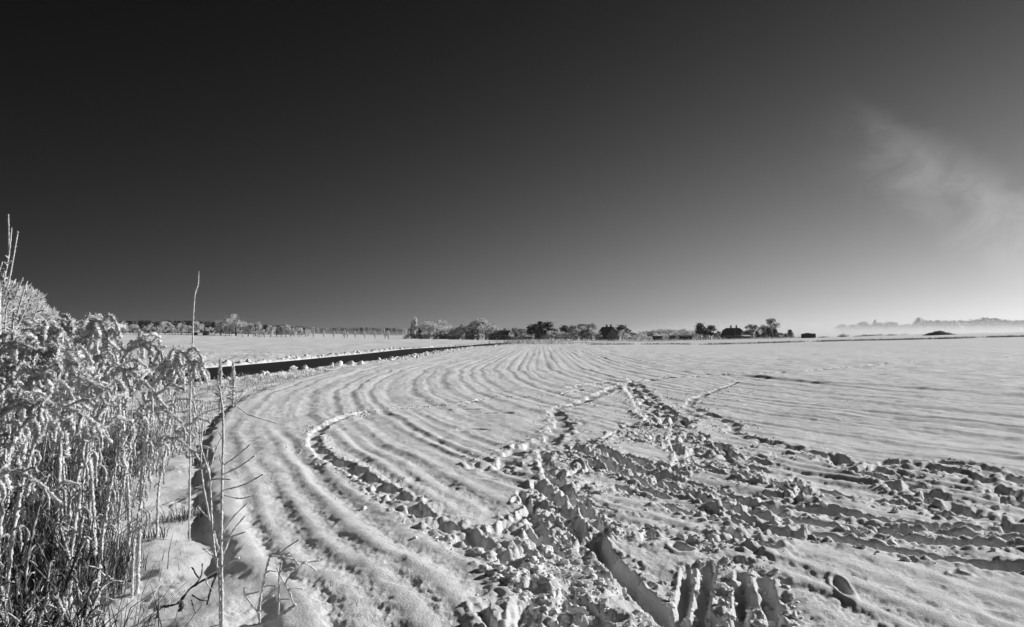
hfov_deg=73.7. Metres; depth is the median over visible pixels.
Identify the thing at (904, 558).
snow clod
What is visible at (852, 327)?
frosted tree
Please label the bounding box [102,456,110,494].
dead stalk
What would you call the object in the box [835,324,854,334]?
frosted tree
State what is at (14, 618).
dead stalk
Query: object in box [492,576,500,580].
snow clod
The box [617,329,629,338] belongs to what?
frosted tree
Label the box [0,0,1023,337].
sky
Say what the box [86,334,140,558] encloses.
goldenrod plant
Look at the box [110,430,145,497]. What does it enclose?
dead stalk
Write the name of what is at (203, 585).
straw bits
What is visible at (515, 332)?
bare tree
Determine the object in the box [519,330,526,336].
bare tree
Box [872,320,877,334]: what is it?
poplar tree
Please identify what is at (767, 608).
snow clod
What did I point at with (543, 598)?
snow clod
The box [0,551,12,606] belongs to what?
dead stalk
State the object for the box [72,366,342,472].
verge stems
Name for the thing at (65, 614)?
dead stalk
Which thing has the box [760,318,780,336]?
bare tree
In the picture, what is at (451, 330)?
frosted tree
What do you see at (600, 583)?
snow clod
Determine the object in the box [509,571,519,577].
snow clod
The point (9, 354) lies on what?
goldenrod plant
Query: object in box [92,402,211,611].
goldenrod plant
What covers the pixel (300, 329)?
frosted tree
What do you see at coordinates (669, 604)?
snow clod
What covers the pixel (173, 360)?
goldenrod plant
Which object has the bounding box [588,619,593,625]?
snow clod
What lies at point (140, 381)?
goldenrod plant
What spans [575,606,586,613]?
snow clod
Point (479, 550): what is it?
snow clod
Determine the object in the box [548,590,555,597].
snow clod
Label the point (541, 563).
snow rubble
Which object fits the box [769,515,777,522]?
snow clod
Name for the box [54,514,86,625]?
dead stalk
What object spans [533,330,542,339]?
spruce tree
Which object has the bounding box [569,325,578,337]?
bare tree
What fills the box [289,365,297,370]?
snow block
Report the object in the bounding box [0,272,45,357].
frosted tree
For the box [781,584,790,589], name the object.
snow clod
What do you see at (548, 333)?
frosted tree
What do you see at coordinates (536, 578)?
snow clod
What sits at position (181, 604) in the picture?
bramble stem
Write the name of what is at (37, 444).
goldenrod plant
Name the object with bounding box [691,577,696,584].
snow clod
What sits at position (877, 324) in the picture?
frosted tree
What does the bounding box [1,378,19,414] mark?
goldenrod plant
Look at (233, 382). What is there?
spiky weed
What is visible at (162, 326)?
frosted tree
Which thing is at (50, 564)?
dead stalk
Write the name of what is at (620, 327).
pine tree
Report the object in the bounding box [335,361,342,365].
snow block
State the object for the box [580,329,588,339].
frosted tree
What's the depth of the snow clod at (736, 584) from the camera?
4.81 m
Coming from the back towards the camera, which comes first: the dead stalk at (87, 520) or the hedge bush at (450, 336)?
the hedge bush at (450, 336)
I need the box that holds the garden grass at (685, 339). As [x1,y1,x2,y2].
[569,336,835,340]
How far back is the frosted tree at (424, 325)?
316.07 m
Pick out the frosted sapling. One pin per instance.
(220, 575)
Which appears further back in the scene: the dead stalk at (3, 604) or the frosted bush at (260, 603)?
the frosted bush at (260, 603)
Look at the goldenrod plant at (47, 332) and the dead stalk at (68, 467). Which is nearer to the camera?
the goldenrod plant at (47, 332)
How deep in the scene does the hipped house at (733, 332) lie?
290.42 m
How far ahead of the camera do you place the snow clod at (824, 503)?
6.94 m
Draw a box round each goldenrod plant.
[0,328,63,395]
[0,331,64,408]
[0,342,95,556]
[0,349,69,528]
[0,360,113,414]
[0,386,74,479]
[0,395,134,501]
[0,463,80,508]
[1,365,127,626]
[1,373,42,548]
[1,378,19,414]
[10,316,106,593]
[26,387,93,502]
[27,369,64,447]
[46,313,106,538]
[48,312,125,553]
[51,343,101,486]
[59,351,128,574]
[65,361,186,611]
[75,343,142,513]
[79,330,181,577]
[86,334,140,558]
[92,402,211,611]
[94,357,142,450]
[114,368,187,563]
[129,432,213,597]
[132,344,206,594]
[154,358,210,535]
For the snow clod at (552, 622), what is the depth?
4.21 m
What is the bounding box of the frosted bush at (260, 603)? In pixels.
[239,539,319,626]
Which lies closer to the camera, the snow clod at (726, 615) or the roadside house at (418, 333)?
the snow clod at (726, 615)
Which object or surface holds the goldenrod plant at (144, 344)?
on the snow field ground at (905, 404)
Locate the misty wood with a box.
[921,317,1023,333]
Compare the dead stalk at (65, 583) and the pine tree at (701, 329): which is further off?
the pine tree at (701, 329)
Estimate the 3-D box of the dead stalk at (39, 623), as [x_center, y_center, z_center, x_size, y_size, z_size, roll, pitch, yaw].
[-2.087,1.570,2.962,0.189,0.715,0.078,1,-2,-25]
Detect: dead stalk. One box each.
[0,535,13,626]
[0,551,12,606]
[0,564,26,626]
[0,599,7,620]
[0,610,20,622]
[3,418,19,541]
[4,471,49,520]
[5,462,36,540]
[11,471,49,597]
[12,590,43,625]
[13,591,51,626]
[18,495,44,626]
[24,589,57,626]
[32,445,63,518]
[33,560,54,626]
[35,431,49,475]
[47,558,78,626]
[49,595,77,626]
[50,536,90,626]
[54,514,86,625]
[57,440,71,500]
[64,443,75,488]
[64,483,86,568]
[65,456,76,489]
[74,410,82,470]
[77,568,106,626]
[78,618,90,626]
[82,564,113,626]
[83,499,102,594]
[84,565,121,625]
[95,485,108,542]
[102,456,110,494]
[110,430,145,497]
[126,383,133,423]
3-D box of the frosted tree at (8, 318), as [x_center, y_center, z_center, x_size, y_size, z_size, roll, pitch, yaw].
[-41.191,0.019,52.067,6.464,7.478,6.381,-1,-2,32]
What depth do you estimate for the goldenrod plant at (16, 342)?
4.61 m
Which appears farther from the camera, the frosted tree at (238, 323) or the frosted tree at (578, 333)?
the frosted tree at (578, 333)
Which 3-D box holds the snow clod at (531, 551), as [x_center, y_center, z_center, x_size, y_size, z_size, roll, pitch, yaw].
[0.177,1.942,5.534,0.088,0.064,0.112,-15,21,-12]
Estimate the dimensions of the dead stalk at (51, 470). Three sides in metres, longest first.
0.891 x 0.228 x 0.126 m
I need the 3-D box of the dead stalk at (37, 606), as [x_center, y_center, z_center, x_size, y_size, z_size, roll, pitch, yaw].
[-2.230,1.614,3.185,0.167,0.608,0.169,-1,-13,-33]
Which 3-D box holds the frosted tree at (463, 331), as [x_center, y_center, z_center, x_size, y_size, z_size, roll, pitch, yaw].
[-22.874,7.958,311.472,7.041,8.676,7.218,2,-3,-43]
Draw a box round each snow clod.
[473,547,483,553]
[478,564,491,571]
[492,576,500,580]
[495,564,504,569]
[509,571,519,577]
[514,588,521,593]
[518,595,527,603]
[522,540,529,545]
[528,548,537,555]
[529,556,536,562]
[529,606,538,611]
[530,576,539,581]
[538,593,547,597]
[539,577,547,584]
[540,595,546,601]
[546,574,554,579]
[547,617,559,626]
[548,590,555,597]
[551,607,561,614]
[559,620,567,626]
[560,559,569,563]
[561,614,571,623]
[566,602,572,610]
[569,605,578,614]
[571,529,577,534]
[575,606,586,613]
[582,567,593,574]
[583,548,590,553]
[587,573,596,578]
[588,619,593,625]
[595,581,603,586]
[600,598,608,604]
[604,584,615,590]
[621,587,626,595]
[633,609,643,615]
[639,621,646,626]
[666,591,674,595]
[666,602,675,607]
[679,621,686,626]
[681,535,687,540]
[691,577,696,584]
[691,590,699,596]
[710,534,720,540]
[710,590,717,595]
[713,581,722,588]
[717,598,724,605]
[722,612,735,620]
[724,601,731,608]
[727,527,735,533]
[728,579,740,589]
[745,606,754,613]
[747,580,753,585]
[752,619,762,626]
[763,606,770,612]
[767,620,776,626]
[768,567,779,574]
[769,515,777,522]
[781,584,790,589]
[791,623,799,626]
[792,610,796,617]
[820,500,828,507]
[851,528,860,535]
[887,538,897,544]
[890,508,899,512]
[900,556,910,561]
[990,504,1000,509]
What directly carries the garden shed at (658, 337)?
on the snow field ground at (905, 404)
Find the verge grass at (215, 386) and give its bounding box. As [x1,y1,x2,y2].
[15,372,301,458]
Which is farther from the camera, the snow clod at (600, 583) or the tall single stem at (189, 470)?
the tall single stem at (189, 470)
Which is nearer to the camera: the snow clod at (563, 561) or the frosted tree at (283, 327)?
the snow clod at (563, 561)
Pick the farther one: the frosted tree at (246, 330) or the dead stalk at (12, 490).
the frosted tree at (246, 330)
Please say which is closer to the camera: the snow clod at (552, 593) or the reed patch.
the snow clod at (552, 593)
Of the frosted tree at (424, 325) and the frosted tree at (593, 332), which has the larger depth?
the frosted tree at (424, 325)
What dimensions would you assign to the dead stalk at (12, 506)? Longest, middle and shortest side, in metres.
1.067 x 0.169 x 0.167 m
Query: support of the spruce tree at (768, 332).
on the snow field ground at (905, 404)
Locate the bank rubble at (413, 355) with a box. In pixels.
[277,342,520,360]
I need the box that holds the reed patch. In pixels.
[488,339,573,344]
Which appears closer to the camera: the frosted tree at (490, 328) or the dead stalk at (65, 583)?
the dead stalk at (65, 583)
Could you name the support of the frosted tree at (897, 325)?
on the snow field ground at (905, 404)
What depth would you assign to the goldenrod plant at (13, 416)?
5.54 m
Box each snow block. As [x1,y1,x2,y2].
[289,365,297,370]
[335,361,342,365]
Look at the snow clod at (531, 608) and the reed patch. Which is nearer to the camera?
the snow clod at (531, 608)
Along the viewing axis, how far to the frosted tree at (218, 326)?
239.21 m
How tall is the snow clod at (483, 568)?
0.076 m
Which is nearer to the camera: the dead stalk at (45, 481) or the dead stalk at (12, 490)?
the dead stalk at (45, 481)
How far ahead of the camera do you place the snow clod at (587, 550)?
5.73 m
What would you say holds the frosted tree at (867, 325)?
on the snow field ground at (905, 404)
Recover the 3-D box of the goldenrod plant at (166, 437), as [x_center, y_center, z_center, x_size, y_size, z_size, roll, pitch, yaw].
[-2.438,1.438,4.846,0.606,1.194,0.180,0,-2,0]
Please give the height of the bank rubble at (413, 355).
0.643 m
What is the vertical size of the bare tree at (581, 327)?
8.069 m
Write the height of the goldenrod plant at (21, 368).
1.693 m
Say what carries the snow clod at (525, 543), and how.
on the snow field ground at (905, 404)
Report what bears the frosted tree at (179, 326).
on the snow field ground at (905, 404)
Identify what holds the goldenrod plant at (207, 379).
on the snow field ground at (905, 404)
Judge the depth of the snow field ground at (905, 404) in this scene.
8.19 m
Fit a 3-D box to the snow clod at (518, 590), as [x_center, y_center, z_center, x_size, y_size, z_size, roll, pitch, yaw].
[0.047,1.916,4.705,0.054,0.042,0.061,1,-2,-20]
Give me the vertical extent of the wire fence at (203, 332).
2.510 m
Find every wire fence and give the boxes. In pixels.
[130,331,270,337]
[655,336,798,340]
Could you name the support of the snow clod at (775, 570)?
on the snow field ground at (905, 404)
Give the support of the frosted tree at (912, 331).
on the snow field ground at (905, 404)
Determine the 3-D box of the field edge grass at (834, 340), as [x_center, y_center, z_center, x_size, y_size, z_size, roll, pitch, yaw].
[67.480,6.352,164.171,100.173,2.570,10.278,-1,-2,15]
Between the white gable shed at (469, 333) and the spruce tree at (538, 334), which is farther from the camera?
the white gable shed at (469, 333)
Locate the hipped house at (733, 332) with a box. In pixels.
[721,325,743,337]
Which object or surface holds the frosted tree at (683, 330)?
on the snow field ground at (905, 404)
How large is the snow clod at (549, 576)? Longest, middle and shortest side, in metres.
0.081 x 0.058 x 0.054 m
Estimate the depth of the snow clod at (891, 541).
5.75 m
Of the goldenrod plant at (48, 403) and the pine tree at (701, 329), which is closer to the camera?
the goldenrod plant at (48, 403)
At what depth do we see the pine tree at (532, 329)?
303.95 m
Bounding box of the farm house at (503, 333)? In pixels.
[493,330,511,339]
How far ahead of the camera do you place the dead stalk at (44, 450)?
8.11 m
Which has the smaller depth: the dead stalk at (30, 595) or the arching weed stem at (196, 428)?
the dead stalk at (30, 595)
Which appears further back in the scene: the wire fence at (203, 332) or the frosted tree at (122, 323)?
the frosted tree at (122, 323)
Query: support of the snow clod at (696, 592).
on the snow field ground at (905, 404)
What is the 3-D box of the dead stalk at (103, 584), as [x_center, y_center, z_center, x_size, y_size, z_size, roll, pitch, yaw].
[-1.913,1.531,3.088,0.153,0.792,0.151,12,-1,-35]
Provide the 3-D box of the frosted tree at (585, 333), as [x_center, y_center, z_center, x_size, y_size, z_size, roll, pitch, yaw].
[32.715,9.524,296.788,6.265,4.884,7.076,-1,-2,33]
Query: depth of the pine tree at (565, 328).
308.78 m
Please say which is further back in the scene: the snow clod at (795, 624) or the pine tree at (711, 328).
the pine tree at (711, 328)
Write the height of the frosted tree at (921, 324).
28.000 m
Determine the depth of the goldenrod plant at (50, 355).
4.27 m
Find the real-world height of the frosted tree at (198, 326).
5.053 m
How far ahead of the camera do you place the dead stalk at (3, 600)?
3.27 m
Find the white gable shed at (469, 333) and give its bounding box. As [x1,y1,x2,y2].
[464,331,474,339]
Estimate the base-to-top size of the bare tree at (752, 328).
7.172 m
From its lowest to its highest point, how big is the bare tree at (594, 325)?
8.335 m
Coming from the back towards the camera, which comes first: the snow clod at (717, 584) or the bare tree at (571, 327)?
the bare tree at (571, 327)
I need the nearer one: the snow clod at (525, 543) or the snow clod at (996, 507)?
the snow clod at (525, 543)
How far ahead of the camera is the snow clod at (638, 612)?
4.29 m
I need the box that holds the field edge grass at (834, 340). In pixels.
[586,335,1023,344]
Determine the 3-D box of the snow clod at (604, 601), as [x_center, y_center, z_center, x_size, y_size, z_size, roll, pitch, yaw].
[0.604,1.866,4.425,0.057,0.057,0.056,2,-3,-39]
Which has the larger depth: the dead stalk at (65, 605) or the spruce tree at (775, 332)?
the spruce tree at (775, 332)
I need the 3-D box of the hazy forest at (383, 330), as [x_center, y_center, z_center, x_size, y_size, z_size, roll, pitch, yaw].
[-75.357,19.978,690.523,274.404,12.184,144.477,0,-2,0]
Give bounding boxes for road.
[12,341,652,394]
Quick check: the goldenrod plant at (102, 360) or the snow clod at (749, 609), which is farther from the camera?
the goldenrod plant at (102, 360)
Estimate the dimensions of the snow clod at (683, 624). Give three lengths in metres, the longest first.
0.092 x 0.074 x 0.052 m
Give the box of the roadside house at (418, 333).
[415,327,432,338]
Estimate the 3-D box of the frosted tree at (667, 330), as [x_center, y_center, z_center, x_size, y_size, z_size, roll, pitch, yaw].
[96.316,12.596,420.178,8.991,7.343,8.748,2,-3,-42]
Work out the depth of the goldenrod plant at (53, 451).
7.59 m
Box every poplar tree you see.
[411,316,417,338]
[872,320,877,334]
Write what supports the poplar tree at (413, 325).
on the snow field ground at (905, 404)
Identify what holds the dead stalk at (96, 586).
on the snow field ground at (905, 404)
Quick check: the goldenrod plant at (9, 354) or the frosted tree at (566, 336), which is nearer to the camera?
the goldenrod plant at (9, 354)
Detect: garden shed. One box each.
[652,335,661,340]
[679,335,691,339]
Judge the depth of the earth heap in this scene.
203.28 m
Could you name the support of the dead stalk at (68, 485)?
on the snow field ground at (905, 404)
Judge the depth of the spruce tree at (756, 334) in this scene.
284.70 m
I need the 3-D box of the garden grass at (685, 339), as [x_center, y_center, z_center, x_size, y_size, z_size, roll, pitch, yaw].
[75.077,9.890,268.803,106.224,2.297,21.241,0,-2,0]
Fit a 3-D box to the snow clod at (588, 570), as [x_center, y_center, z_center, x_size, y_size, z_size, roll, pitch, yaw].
[0.562,1.924,5.107,0.085,0.073,0.077,1,-2,-23]
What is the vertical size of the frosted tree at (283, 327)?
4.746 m
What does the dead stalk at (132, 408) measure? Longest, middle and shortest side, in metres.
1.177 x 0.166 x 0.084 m
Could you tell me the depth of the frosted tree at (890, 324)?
876.92 m
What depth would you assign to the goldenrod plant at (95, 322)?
5.18 m
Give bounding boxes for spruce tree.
[532,321,544,339]
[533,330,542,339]
[753,331,760,337]
[764,327,772,338]
[771,329,778,337]
[786,330,793,337]
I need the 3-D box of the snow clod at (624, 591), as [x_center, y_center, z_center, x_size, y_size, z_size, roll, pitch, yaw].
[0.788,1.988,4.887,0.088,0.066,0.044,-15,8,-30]
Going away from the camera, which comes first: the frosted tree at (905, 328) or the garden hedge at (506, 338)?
the garden hedge at (506, 338)
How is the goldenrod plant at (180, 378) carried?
on the snow field ground at (905, 404)
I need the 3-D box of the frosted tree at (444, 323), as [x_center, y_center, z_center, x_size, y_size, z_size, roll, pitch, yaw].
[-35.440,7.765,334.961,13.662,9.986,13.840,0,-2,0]
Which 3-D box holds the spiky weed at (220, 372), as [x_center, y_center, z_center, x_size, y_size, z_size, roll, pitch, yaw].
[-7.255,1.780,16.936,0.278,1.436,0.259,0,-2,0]
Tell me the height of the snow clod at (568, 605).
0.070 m
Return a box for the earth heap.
[924,331,955,335]
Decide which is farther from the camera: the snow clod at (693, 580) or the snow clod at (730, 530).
the snow clod at (730, 530)
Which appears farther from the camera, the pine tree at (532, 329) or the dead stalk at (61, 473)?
the pine tree at (532, 329)
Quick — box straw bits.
[143,478,423,610]
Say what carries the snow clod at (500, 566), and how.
on the snow field ground at (905, 404)
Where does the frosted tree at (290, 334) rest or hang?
on the snow field ground at (905, 404)
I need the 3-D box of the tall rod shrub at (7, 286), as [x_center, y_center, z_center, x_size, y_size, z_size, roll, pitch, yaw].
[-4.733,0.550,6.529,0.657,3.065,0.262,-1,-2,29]
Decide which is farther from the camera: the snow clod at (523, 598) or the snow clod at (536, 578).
the snow clod at (536, 578)
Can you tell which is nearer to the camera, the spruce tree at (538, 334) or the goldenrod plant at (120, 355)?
the goldenrod plant at (120, 355)
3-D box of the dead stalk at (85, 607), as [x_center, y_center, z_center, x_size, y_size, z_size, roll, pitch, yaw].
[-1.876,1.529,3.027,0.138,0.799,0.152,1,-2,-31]
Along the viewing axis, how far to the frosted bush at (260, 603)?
4.19 m
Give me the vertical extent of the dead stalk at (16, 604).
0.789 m
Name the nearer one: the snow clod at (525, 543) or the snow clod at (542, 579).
the snow clod at (542, 579)
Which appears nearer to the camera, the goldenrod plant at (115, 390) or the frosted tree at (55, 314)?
the goldenrod plant at (115, 390)
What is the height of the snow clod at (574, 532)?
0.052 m
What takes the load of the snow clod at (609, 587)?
on the snow field ground at (905, 404)
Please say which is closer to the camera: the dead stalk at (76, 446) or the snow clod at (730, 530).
the snow clod at (730, 530)
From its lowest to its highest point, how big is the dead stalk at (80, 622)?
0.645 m
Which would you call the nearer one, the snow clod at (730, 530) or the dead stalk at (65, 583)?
the dead stalk at (65, 583)
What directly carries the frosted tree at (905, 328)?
on the snow field ground at (905, 404)
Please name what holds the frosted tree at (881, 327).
on the snow field ground at (905, 404)
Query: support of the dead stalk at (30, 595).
on the snow field ground at (905, 404)
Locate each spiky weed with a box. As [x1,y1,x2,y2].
[214,356,225,411]
[226,359,237,407]
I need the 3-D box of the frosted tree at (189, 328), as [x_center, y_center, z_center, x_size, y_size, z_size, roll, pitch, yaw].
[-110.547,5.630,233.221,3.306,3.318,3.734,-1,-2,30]
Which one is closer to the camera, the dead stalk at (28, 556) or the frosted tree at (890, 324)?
the dead stalk at (28, 556)
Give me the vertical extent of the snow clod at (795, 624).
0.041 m
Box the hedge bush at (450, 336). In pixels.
[443,333,454,339]
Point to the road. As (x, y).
(251, 369)
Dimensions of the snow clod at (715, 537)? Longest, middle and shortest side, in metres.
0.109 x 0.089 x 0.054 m
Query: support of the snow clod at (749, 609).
on the snow field ground at (905, 404)
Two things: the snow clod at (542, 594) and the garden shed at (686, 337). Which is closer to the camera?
the snow clod at (542, 594)
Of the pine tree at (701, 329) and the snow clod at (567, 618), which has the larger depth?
the pine tree at (701, 329)
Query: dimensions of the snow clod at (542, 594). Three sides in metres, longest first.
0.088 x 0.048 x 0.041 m
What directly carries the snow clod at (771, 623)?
on the snow field ground at (905, 404)
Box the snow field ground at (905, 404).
[3,332,1023,626]
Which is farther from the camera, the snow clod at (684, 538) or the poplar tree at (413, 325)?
the poplar tree at (413, 325)
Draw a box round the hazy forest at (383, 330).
[304,327,563,338]
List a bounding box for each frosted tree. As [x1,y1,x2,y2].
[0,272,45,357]
[1,284,49,341]
[1,291,20,331]
[14,292,58,334]
[41,304,60,326]
[121,322,128,333]
[127,323,139,333]
[146,324,156,331]
[157,321,172,331]
[167,325,178,333]
[175,323,186,334]
[185,325,191,334]
[191,321,204,331]
[214,321,228,334]
[223,314,248,335]
[224,323,234,335]
[242,324,254,335]
[248,322,262,335]
[266,325,275,334]
[281,324,289,336]
[287,326,294,336]
[295,327,303,335]
[418,321,437,336]
[426,325,447,336]
[432,320,452,338]
[446,326,461,339]
[456,322,467,337]
[469,318,501,339]
[544,330,557,339]
[559,333,573,338]
[571,332,583,339]
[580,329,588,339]
[581,330,592,339]
[589,330,601,338]
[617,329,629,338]
[661,328,674,334]
[678,328,689,334]
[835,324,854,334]
[840,324,860,335]
[845,325,863,335]
[855,321,873,334]
[862,323,874,334]
[870,322,889,334]
[877,323,892,335]
[880,321,898,335]
[887,322,903,334]
[895,324,912,334]
[902,323,920,334]
[912,318,927,333]
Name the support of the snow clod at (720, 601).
on the snow field ground at (905, 404)
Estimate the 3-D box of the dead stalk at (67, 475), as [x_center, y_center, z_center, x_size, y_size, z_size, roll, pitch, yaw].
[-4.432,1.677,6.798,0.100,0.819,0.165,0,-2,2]
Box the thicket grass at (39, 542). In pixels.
[0,407,200,626]
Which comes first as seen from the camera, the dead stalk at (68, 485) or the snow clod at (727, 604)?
the snow clod at (727, 604)
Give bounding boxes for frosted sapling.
[197,383,262,626]
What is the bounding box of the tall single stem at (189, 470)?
[188,271,198,540]
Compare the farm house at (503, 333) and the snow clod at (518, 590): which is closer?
the snow clod at (518, 590)
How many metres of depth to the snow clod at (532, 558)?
5.37 m
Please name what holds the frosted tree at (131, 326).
on the snow field ground at (905, 404)
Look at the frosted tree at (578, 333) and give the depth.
295.75 m
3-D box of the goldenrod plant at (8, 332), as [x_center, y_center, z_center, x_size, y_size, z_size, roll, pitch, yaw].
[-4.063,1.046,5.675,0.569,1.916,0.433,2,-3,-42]
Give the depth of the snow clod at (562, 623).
4.29 m
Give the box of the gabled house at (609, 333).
[596,325,618,340]
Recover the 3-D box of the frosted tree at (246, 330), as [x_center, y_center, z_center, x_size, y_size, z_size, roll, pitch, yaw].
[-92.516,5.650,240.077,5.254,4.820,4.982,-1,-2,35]
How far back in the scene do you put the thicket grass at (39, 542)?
4.94 m
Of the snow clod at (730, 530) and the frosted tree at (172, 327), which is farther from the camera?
the frosted tree at (172, 327)
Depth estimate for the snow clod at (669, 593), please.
4.66 m
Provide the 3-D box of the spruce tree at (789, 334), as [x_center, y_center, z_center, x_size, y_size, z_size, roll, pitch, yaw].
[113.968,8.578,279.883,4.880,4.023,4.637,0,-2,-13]
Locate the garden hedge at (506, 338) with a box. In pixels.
[488,336,531,339]
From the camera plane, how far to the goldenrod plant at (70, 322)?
5.56 m
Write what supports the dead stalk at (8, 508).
on the snow field ground at (905, 404)
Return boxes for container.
[801,333,815,337]
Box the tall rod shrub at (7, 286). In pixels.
[0,214,38,513]
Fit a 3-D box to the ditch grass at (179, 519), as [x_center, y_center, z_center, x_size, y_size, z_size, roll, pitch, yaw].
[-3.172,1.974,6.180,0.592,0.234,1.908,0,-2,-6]
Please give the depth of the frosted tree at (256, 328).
239.60 m
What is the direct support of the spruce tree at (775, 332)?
on the snow field ground at (905, 404)
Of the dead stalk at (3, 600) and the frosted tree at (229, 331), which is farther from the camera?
the frosted tree at (229, 331)
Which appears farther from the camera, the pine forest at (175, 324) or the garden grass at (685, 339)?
the pine forest at (175, 324)
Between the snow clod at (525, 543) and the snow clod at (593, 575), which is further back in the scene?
the snow clod at (525, 543)
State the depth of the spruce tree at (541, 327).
309.42 m
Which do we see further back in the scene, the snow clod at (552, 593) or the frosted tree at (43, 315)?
the frosted tree at (43, 315)
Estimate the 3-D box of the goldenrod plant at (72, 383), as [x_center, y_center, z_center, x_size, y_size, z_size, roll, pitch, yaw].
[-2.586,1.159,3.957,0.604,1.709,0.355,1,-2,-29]
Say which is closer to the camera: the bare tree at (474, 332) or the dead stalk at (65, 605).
the dead stalk at (65, 605)
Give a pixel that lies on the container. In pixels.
(808, 335)
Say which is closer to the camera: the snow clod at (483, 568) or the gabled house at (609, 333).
the snow clod at (483, 568)
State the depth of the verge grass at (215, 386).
20.13 m
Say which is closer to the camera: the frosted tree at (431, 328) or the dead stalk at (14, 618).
the dead stalk at (14, 618)
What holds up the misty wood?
on the snow field ground at (905, 404)
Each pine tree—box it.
[526,323,540,335]
[541,321,554,339]
[558,325,572,340]
[615,324,631,340]
[694,323,709,339]
[703,324,716,339]
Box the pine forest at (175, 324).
[66,320,304,334]
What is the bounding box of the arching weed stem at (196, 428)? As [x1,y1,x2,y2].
[132,390,275,509]
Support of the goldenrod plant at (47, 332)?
on the snow field ground at (905, 404)
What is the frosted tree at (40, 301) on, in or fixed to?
on the snow field ground at (905, 404)
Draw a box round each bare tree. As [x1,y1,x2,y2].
[468,320,487,339]
[510,327,518,336]
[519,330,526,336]
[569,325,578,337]
[573,324,588,339]
[586,322,596,330]
[745,324,758,337]
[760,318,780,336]
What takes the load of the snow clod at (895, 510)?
on the snow field ground at (905, 404)
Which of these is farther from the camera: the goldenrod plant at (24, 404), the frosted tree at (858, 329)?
the frosted tree at (858, 329)
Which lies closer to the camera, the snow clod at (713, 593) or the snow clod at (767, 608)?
the snow clod at (767, 608)
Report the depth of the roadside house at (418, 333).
327.30 m
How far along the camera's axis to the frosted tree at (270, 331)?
239.59 m
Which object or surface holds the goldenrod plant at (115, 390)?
on the snow field ground at (905, 404)
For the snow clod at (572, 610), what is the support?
on the snow field ground at (905, 404)
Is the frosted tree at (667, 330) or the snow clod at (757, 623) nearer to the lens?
the snow clod at (757, 623)
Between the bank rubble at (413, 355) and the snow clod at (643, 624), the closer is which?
the snow clod at (643, 624)
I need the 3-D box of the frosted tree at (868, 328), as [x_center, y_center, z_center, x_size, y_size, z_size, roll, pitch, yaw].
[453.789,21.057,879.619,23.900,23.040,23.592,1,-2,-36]
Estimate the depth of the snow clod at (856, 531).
5.99 m
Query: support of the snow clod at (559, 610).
on the snow field ground at (905, 404)
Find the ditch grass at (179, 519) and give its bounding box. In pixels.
[125,499,207,571]
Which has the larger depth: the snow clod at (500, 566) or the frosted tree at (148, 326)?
the frosted tree at (148, 326)
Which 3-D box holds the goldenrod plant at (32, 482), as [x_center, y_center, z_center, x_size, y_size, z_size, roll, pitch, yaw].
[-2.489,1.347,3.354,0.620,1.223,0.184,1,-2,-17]
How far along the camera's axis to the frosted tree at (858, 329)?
875.83 m
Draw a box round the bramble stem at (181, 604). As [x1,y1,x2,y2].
[155,563,220,617]
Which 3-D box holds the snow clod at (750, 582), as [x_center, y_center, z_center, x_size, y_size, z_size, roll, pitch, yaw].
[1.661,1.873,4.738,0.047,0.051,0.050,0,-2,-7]
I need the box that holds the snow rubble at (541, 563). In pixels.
[286,369,1023,626]
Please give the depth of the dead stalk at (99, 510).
5.61 m
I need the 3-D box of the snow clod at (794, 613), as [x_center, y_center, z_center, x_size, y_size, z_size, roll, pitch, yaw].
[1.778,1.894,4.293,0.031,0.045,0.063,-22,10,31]
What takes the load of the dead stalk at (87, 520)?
on the snow field ground at (905, 404)
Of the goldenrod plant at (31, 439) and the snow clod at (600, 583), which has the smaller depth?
the snow clod at (600, 583)
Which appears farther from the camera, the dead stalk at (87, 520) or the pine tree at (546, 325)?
the pine tree at (546, 325)

